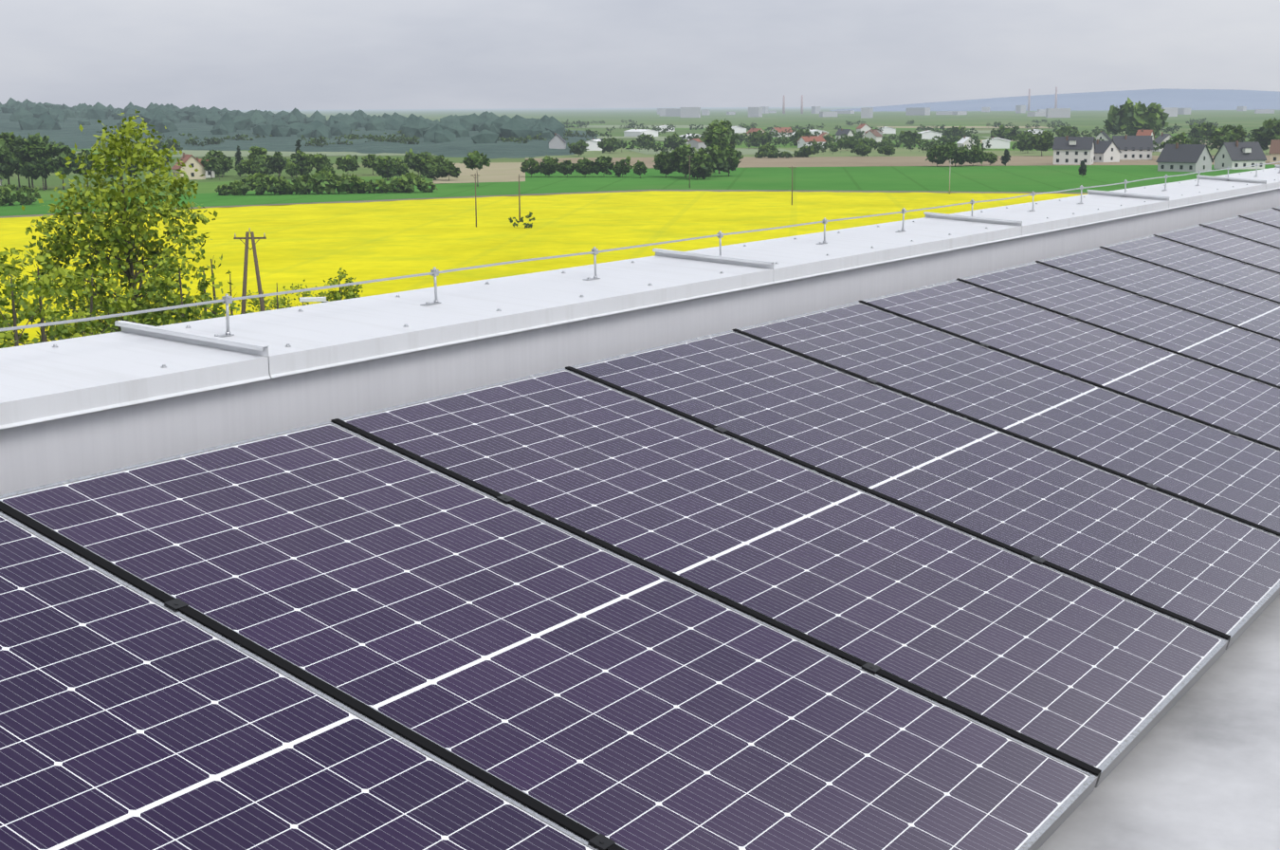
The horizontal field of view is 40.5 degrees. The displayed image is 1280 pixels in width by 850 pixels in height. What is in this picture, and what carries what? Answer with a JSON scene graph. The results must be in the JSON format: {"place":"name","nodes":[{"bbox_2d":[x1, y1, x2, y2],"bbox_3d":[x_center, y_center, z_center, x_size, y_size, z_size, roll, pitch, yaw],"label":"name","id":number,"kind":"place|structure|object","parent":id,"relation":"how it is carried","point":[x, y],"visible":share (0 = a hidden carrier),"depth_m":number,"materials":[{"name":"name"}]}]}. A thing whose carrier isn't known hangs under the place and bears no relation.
{"place":"outdoors","nodes":[
{"label":"outdoors","id":0,"kind":"place"},
{"bbox_2d":[9,174,432,201],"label":"meadow","id":1,"kind":"structure","parent":0,"point":[207,187],"depth_m":500.64,"materials":[{"name":"green plant"}]},
{"bbox_2d":[299,296,328,302],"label":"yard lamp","id":2,"kind":"object","parent":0,"point":[313,299],"visible":0.23,"depth_m":43.22,"materials":[{"name":"white"}]},
{"bbox_2d":[0,189,1087,218],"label":"field","id":3,"kind":"structure","parent":0,"point":[30,215],"depth_m":454.38,"materials":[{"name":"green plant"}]},
{"bbox_2d":[0,0,1279,109],"label":"sky","id":4,"kind":"structure","parent":0,"point":[229,54],"materials":[{"name":"grey"}]},
{"bbox_2d":[1,106,1279,195],"bbox_3d":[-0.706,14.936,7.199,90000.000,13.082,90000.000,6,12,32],"label":"terrain ground","id":5,"kind":"structure","parent":0,"point":[1088,120],"depth_m":2765.06,"materials":[{"name":"green plant"}]},
{"bbox_2d":[0,131,60,190],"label":"tree","id":6,"kind":"object","parent":5,"relation":"on","point":[23,156],"visible":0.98,"depth_m":490.47,"materials":[{"name":"green plant"}]},
{"bbox_2d":[10,109,232,337],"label":"tree","id":7,"kind":"object","parent":5,"relation":"on","point":[116,235],"visible":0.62,"depth_m":67.45,"materials":[{"name":"green plant"}]},
{"bbox_2d":[0,247,363,347],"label":"bushes","id":8,"kind":"object","parent":5,"relation":"on","point":[32,310],"visible":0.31,"depth_m":56.12,"materials":[{"name":"green plant"}]},
{"bbox_2d":[0,167,437,205],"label":"bushes","id":9,"kind":"object","parent":5,"relation":"on","point":[349,184],"visible":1,"depth_m":461.35,"materials":[{"name":"green plant"}]},
{"bbox_2d":[189,254,289,319],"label":"bare slender tree","id":10,"kind":"object","parent":5,"relation":"on","point":[212,266],"visible":0.21,"depth_m":75.68,"materials":[{"name":"plant"}]},
{"bbox_2d":[95,149,405,157],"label":"pale field","id":11,"kind":"structure","parent":5,"relation":"on","point":[200,153],"depth_m":883.47,"materials":[{"name":"beige plant"}]},
{"bbox_2d":[0,181,525,216],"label":"cereal field","id":12,"kind":"structure","parent":5,"relation":"on","point":[446,190],"depth_m":449.07,"materials":[{"name":"green plant"}]},
{"bbox_2d":[46,139,490,189],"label":"tree row","id":13,"kind":"object","parent":5,"relation":"on","point":[429,165],"visible":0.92,"depth_m":568.38,"materials":[{"name":"green plant"}]},
{"bbox_2d":[0,97,602,158],"bbox_3d":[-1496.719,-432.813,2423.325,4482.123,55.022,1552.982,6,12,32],"label":"wooded hill","id":14,"kind":"structure","parent":5,"relation":"on","point":[451,136],"depth_m":1201.40,"materials":[{"name":"green plant"}]},
{"bbox_2d":[432,162,525,182],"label":"fallow field","id":15,"kind":"structure","parent":5,"relation":"on","point":[501,172],"depth_m":595.09,"materials":[{"name":"soil"}]},
{"bbox_2d":[95,156,953,313],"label":"utility poles","id":16,"kind":"object","parent":5,"relation":"on","point":[258,277],"visible":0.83,"depth_m":97.61,"materials":[{"name":"brown wood"}]},
{"bbox_2d":[0,190,1087,346],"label":"rapeseed field","id":17,"kind":"structure","parent":5,"relation":"on","point":[313,245],"depth_m":321.04,"materials":[{"name":"yellow plant"}]},
{"bbox_2d":[0,123,1279,185],"bbox_3d":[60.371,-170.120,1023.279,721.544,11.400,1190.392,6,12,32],"label":"houses","id":18,"kind":"structure","parent":5,"relation":"on","point":[1177,156],"depth_m":662.43,"materials":[{"name":"grey"}]},
{"bbox_2d":[26,117,1277,154],"bbox_3d":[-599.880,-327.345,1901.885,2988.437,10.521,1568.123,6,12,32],"label":"trees","id":19,"kind":"object","parent":5,"relation":"on","point":[833,147],"visible":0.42,"depth_m":1033.65,"materials":[{"name":"green plant"}]},
{"bbox_2d":[70,124,1270,154],"bbox_3d":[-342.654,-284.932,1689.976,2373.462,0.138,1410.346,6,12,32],"label":"buildings","id":20,"kind":"structure","parent":5,"relation":"on","point":[742,151],"depth_m":1461.54,"materials":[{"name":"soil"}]},
{"bbox_2d":[508,119,1037,228],"bbox_3d":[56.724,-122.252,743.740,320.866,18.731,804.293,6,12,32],"label":"trees","id":21,"kind":"object","parent":5,"relation":"on","point":[723,155],"visible":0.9,"depth_m":640.38,"materials":[{"name":"green plant"}]},
{"bbox_2d":[620,141,981,147],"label":"cereal field","id":22,"kind":"structure","parent":5,"relation":"on","point":[743,145],"depth_m":997.32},
{"bbox_2d":[525,164,1279,193],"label":"cereal field","id":23,"kind":"structure","parent":5,"relation":"on","point":[1019,178],"depth_m":538.55,"materials":[{"name":"green plant"}]},
{"bbox_2d":[525,155,1279,168],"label":"field","id":24,"kind":"structure","parent":5,"relation":"on","point":[855,161],"depth_m":700.50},
{"bbox_2d":[657,87,1274,118],"bbox_3d":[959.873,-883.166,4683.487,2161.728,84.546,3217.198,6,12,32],"label":"distant town","id":25,"kind":"object","parent":5,"relation":"on","point":[758,112],"visible":1,"depth_m":3946.18,"materials":[{"name":"white"}]},
{"bbox_2d":[999,96,1279,175],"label":"village trees","id":26,"kind":"object","parent":5,"relation":"on","point":[1129,118],"visible":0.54,"depth_m":944.80,"materials":[{"name":"green plant"}]},
{"bbox_2d":[1038,593,1279,849],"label":"building roof","id":27,"kind":"structure","parent":5,"relation":"on","point":[1197,767],"depth_m":3.80,"materials":[{"name":"grey"}]},
{"bbox_2d":[0,188,1279,494],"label":"parapet wall","id":28,"kind":"structure","parent":27,"relation":"on","point":[61,448],"depth_m":5.38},
{"bbox_2d":[0,164,1279,429],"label":"parapet coping","id":29,"kind":"object","parent":28,"relation":"on","point":[80,374],"visible":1,"depth_m":5.59,"materials":[{"name":"white metal"}]},
{"bbox_2d":[52,169,1275,366],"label":"coping screws","id":30,"kind":"object","parent":28,"relation":"on","point":[632,261],"visible":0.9,"depth_m":6.32,"materials":[{"name":"silver metal"}]},
{"bbox_2d":[214,162,1279,337],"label":"conductor supports","id":31,"kind":"object","parent":28,"relation":"on","point":[228,299],"visible":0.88,"depth_m":6.42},
{"bbox_2d":[0,161,1279,330],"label":"lightning wire","id":32,"kind":"object","parent":31,"relation":"attached to","point":[246,297],"visible":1,"depth_m":5.76,"materials":[{"name":"silver metal"}]},
{"bbox_2d":[0,207,1279,849],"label":"panel joint strips","id":33,"kind":"object","parent":27,"relation":"on","point":[520,795],"visible":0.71,"depth_m":3.96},
{"bbox_2d":[0,510,601,849],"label":"solar panel","id":34,"kind":"object","parent":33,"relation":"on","point":[133,717],"visible":1,"depth_m":2.89,"materials":[{"name":"glass"}]},
{"bbox_2d":[0,420,1097,849],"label":"solar panel","id":35,"kind":"object","parent":33,"relation":"on","point":[620,699],"visible":0.96,"depth_m":3.48,"materials":[{"name":"glass"}]},
{"bbox_2d":[164,260,1247,849],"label":"panel clamps","id":36,"kind":"object","parent":33,"relation":"on","point":[598,839],"visible":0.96,"depth_m":3.73,"materials":[{"name":"metal"}]},
{"bbox_2d":[339,367,1228,786],"bbox_3d":[0.346,0.280,4.427,2.032,0.576,1.038,6,12,32],"label":"solar panel","id":37,"kind":"object","parent":33,"relation":"on","point":[1102,679],"visible":0.81,"depth_m":4.33,"materials":[{"name":"glass"}]},
{"bbox_2d":[571,329,1279,649],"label":"solar panel","id":38,"kind":"object","parent":33,"relation":"on","point":[1179,556],"visible":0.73,"depth_m":5.23,"materials":[{"name":"glass"}]},
{"bbox_2d":[736,301,1279,531],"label":"solar panel","id":39,"kind":"object","parent":33,"relation":"on","point":[1217,468],"visible":0.75,"depth_m":6.18,"materials":[{"name":"glass"}]},
{"bbox_2d":[862,278,1279,447],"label":"solar panel","id":40,"kind":"object","parent":33,"relation":"on","point":[1243,405],"visible":0.77,"depth_m":7.13,"materials":[{"name":"glass"}]},
{"bbox_2d":[959,261,1279,385],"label":"solar panel","id":41,"kind":"object","parent":33,"relation":"on","point":[1219,343],"visible":0.85,"depth_m":8.08,"materials":[{"name":"glass"}]},
{"bbox_2d":[1039,246,1279,338],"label":"solar panel","id":42,"kind":"object","parent":33,"relation":"on","point":[1221,302],"visible":0.73,"depth_m":9.02,"materials":[{"name":"glass"}]},
{"bbox_2d":[1102,235,1279,302],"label":"solar panel","id":43,"kind":"object","parent":33,"relation":"on","point":[1215,267],"visible":0.66,"depth_m":9.95,"materials":[{"name":"glass"}]},
{"bbox_2d":[1156,224,1279,272],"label":"solar panel","id":44,"kind":"object","parent":33,"relation":"on","point":[1237,247],"visible":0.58,"depth_m":10.88,"materials":[{"name":"glass"}]},
{"bbox_2d":[1201,215,1279,247],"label":"solar panel","id":45,"kind":"object","parent":33,"relation":"on","point":[1255,230],"visible":0.58,"depth_m":11.80,"materials":[{"name":"glass"}]},
{"bbox_2d":[1241,207,1279,226],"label":"solar panel","id":46,"kind":"object","parent":33,"relation":"on","point":[1270,215],"visible":0.58,"depth_m":12.68,"materials":[{"name":"glass"}]},
{"bbox_2d":[525,146,1270,158],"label":"pale field","id":47,"kind":"structure","parent":0,"point":[842,152],"depth_m":823.64,"materials":[{"name":"beige plant"}]},
{"bbox_2d":[829,88,1279,111],"bbox_3d":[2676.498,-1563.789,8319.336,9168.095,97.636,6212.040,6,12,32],"label":"hill","id":48,"kind":"structure","parent":0,"point":[1215,100],"depth_m":7229.40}
]}

